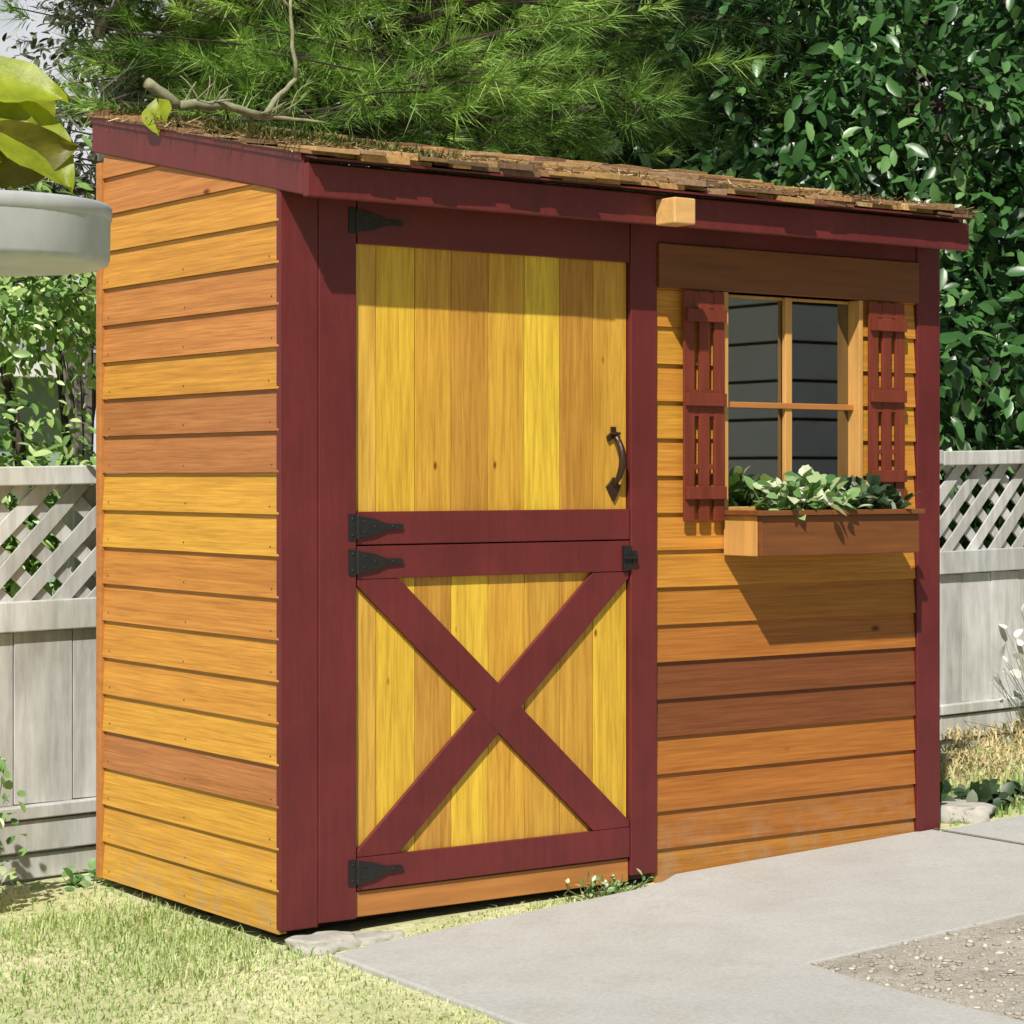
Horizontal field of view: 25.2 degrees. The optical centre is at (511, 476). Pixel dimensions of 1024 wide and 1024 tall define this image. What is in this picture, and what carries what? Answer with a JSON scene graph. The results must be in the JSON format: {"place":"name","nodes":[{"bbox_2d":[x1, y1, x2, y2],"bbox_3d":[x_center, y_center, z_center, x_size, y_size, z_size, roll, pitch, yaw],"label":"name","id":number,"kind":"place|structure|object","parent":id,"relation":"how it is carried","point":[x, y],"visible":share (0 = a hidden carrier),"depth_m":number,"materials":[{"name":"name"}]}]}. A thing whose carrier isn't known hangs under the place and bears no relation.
{"place":"outdoors","nodes":[
{"label":"outdoors","id":0,"kind":"place"},
{"bbox_2d":[0,334,95,595],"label":"outbuilding","id":1,"kind":"structure","parent":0,"point":[49,402],"depth_m":11.17,"materials":[{"name":"green paint"}]},
{"bbox_2d":[0,880,650,1023],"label":"grass","id":2,"kind":"structure","parent":0,"point":[199,954],"depth_m":5.82,"materials":[{"name":"green plant"}]},
{"bbox_2d":[0,0,1003,454],"label":"sky","id":3,"kind":"structure","parent":0,"point":[32,27],"materials":[{"name":"white"}]},
{"bbox_2d":[0,542,1023,1023],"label":"ground","id":4,"kind":"structure","parent":0,"point":[412,922],"depth_m":5.82,"materials":[{"name":"green plant"}]},
{"bbox_2d":[0,756,27,905],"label":"shrub","id":5,"kind":"object","parent":4,"relation":"on","point":[8,785],"visible":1,"depth_m":6.53,"materials":[{"name":"green plant"}]},
{"bbox_2d":[0,82,95,597],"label":"leafy shrub","id":6,"kind":"object","parent":4,"relation":"on","point":[53,313],"visible":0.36,"depth_m":7.64,"materials":[{"name":"green plant"}]},
{"bbox_2d":[30,858,117,890],"bbox_3d":[-1.300,1.226,6.937,0.263,0.113,0.264,0,0,6],"label":"weed","id":7,"kind":"object","parent":4,"relation":"on","point":[79,879],"visible":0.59,"depth_m":6.90,"materials":[{"name":"green plant"}]},
{"bbox_2d":[0,0,293,464],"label":"twiggy tree","id":8,"kind":"object","parent":4,"relation":"on","point":[88,395],"visible":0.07,"depth_m":9.35,"materials":[{"name":"grey plant"}]},
{"bbox_2d":[0,0,348,381],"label":"pine tree","id":9,"kind":"object","parent":4,"relation":"on","point":[123,91],"visible":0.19,"depth_m":8.53,"materials":[{"name":"green plant"}]},
{"bbox_2d":[284,931,361,955],"bbox_3d":[-0.484,1.224,5.995,0.215,0.052,0.145,0,0,-36],"label":"stone","id":10,"kind":"object","parent":4,"relation":"on","point":[325,942],"visible":0.72,"depth_m":5.95,"materials":[{"name":"beige stone"}]},
{"bbox_2d":[353,930,404,945],"bbox_3d":[-0.369,1.228,6.066,0.187,0.040,0.105,0,0,-36],"label":"stone","id":11,"kind":"object","parent":4,"relation":"on","point":[366,938],"visible":0.55,"depth_m":6.05,"materials":[{"name":"beige stone"}]},
{"bbox_2d":[0,0,781,183],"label":"pine tree","id":12,"kind":"object","parent":4,"relation":"on","point":[200,58],"visible":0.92,"depth_m":8.27,"materials":[{"name":"green plant"}]},
{"bbox_2d":[0,450,1023,882],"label":"lattice fence","id":13,"kind":"object","parent":4,"relation":"on","point":[46,696],"visible":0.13,"depth_m":7.08,"materials":[{"name":"white wood"}]},
{"bbox_2d":[229,0,819,195],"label":"pine tree","id":14,"kind":"object","parent":4,"relation":"on","point":[701,32],"visible":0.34,"depth_m":9.75,"materials":[{"name":"green plant"}]},
{"bbox_2d":[84,110,972,936],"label":"garden shed","id":15,"kind":"structure","parent":4,"relation":"on","point":[446,556],"depth_m":6.54,"materials":[{"name":"orange wood"}]},
{"bbox_2d":[141,98,171,135],"bbox_3d":[-1.034,-1.030,6.605,0.077,0.120,0.182,0,0,-21],"label":"fallen leaf","id":16,"kind":"object","parent":15,"relation":"on","point":[163,108],"visible":0.98,"depth_m":6.57,"materials":[{"name":"plant"}]},
{"bbox_2d":[143,0,324,123],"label":"fallen branch","id":17,"kind":"object","parent":15,"relation":"on","point":[161,92],"visible":0.99,"depth_m":7.11,"materials":[{"name":"beige wood"}]},
{"bbox_2d":[104,105,535,166],"bbox_3d":[-0.608,-0.986,6.610,0.805,0.288,1.344,0,0,-36],"label":"moss","id":18,"kind":"object","parent":15,"relation":"on","point":[226,124],"visible":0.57,"depth_m":6.38,"materials":[{"name":"green plant"}]},
{"bbox_2d":[348,201,629,544],"bbox_3d":[-0.049,-0.281,6.405,0.960,0.925,0.079,0,0,-36],"label":"upper door","id":19,"kind":"structure","parent":15,"relation":"in","point":[491,346],"depth_m":6.40,"materials":[{"name":"yellow wood"}]},
{"bbox_2d":[348,540,637,890],"bbox_3d":[-0.045,0.647,6.417,0.981,0.922,0.065,0,0,-36],"label":"lower door","id":20,"kind":"structure","parent":15,"relation":"in","point":[491,677],"depth_m":6.40,"materials":[{"name":"yellow wood"}]},
{"bbox_2d":[87,104,979,216],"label":"needle litter","id":21,"kind":"object","parent":15,"relation":"on","point":[192,125],"visible":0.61,"depth_m":6.42,"materials":[{"name":"brown plant"}]},
{"bbox_2d":[710,292,862,512],"bbox_3d":[0.844,-0.223,7.091,0.582,0.666,0.089,0,0,-36],"label":"window","id":22,"kind":"structure","parent":15,"relation":"in","point":[793,367],"depth_m":7.09,"materials":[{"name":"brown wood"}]},
{"bbox_2d":[743,465,841,519],"bbox_3d":[0.845,0.057,6.933,0.291,0.191,0.312,0,0,4],"label":"potted plant","id":23,"kind":"object","parent":15,"relation":"on","point":[783,495],"visible":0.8,"depth_m":6.92,"materials":[{"name":"green plant"}]},
{"bbox_2d":[785,474,873,515],"bbox_3d":[0.979,0.068,7.029,0.251,0.153,0.310,0,0,28],"label":"potted plant","id":24,"kind":"object","parent":15,"relation":"on","point":[827,493],"visible":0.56,"depth_m":6.96,"materials":[{"name":"green plant"}]},
{"bbox_2d":[839,473,919,508],"bbox_3d":[1.113,0.073,7.134,0.275,0.171,0.232,0,0,-36],"label":"potted plant","id":25,"kind":"object","parent":15,"relation":"on","point":[886,496],"visible":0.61,"depth_m":7.11,"materials":[{"name":"green plant"}]},
{"bbox_2d":[164,0,1023,574],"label":"trees","id":26,"kind":"object","parent":4,"relation":"on","point":[934,20],"visible":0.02,"depth_m":13.44,"materials":[{"name":"green plant"}]},
{"bbox_2d":[563,868,653,901],"bbox_3d":[0.276,1.172,6.574,0.326,0.100,0.126,0,0,-36],"label":"weed","id":27,"kind":"object","parent":4,"relation":"on","point":[610,890],"visible":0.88,"depth_m":6.55,"materials":[{"name":"green plant"}]},
{"bbox_2d":[598,0,1023,572],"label":"laurel tree","id":28,"kind":"object","parent":4,"relation":"on","point":[989,61],"visible":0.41,"depth_m":10.11,"materials":[{"name":"green plant"}]},
{"bbox_2d":[811,914,1023,1021],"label":"gravel bed","id":29,"kind":"object","parent":4,"relation":"on","point":[943,948],"visible":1,"depth_m":5.58,"materials":[{"name":"grey gravel"}]},
{"bbox_2d":[940,799,996,823],"bbox_3d":[1.463,1.125,7.668,0.257,0.069,0.330,0,0,-36],"label":"stone","id":30,"kind":"object","parent":4,"relation":"on","point":[979,812],"visible":0.48,"depth_m":7.57,"materials":[{"name":"beige stone"}]},
{"bbox_2d":[940,717,1023,786],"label":"straw litter","id":31,"kind":"object","parent":4,"relation":"on","point":[960,754],"visible":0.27,"depth_m":8.85,"materials":[{"name":"beige plant"}]},
{"bbox_2d":[940,736,1023,826],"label":"grass","id":32,"kind":"structure","parent":4,"relation":"on","point":[1010,807],"depth_m":8.36,"materials":[{"name":"green plant"}]},
{"bbox_2d":[940,777,1023,814],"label":"weed","id":33,"kind":"object","parent":4,"relation":"on","point":[985,791],"visible":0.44,"depth_m":7.84,"materials":[{"name":"green plant"}]},
{"bbox_2d":[966,604,1023,734],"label":"flowering shrub","id":34,"kind":"object","parent":4,"relation":"on","point":[1016,673],"visible":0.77,"depth_m":9.28,"materials":[{"name":"white plant"}]},
{"bbox_3d":[-0.696,0.514,2.999,0.300,1.579,0.300,0,0,-36],"label":"plant stand","id":35,"kind":"object","parent":4,"relation":"on","visible":0},
{"bbox_2d":[0,190,111,275],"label":"plant pot","id":36,"kind":"object","parent":35,"relation":"on","point":[46,234],"visible":1,"depth_m":2.90,"materials":[{"name":"white ceramic"}]},
{"bbox_2d":[0,56,78,193],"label":"pothos plant","id":37,"kind":"object","parent":36,"relation":"on","point":[36,144],"visible":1,"depth_m":2.96,"materials":[{"name":"green plant"}]},
{"bbox_2d":[334,815,1023,1023],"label":"path","id":38,"kind":"structure","parent":0,"point":[748,942],"depth_m":5.90,"materials":[{"name":"concrete"}]},
{"bbox_2d":[933,828,1023,843],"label":"path joint","id":39,"kind":"object","parent":38,"relation":"on","point":[978,835],"visible":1,"depth_m":7.25,"materials":[{"name":"grey concrete"}]}
]}

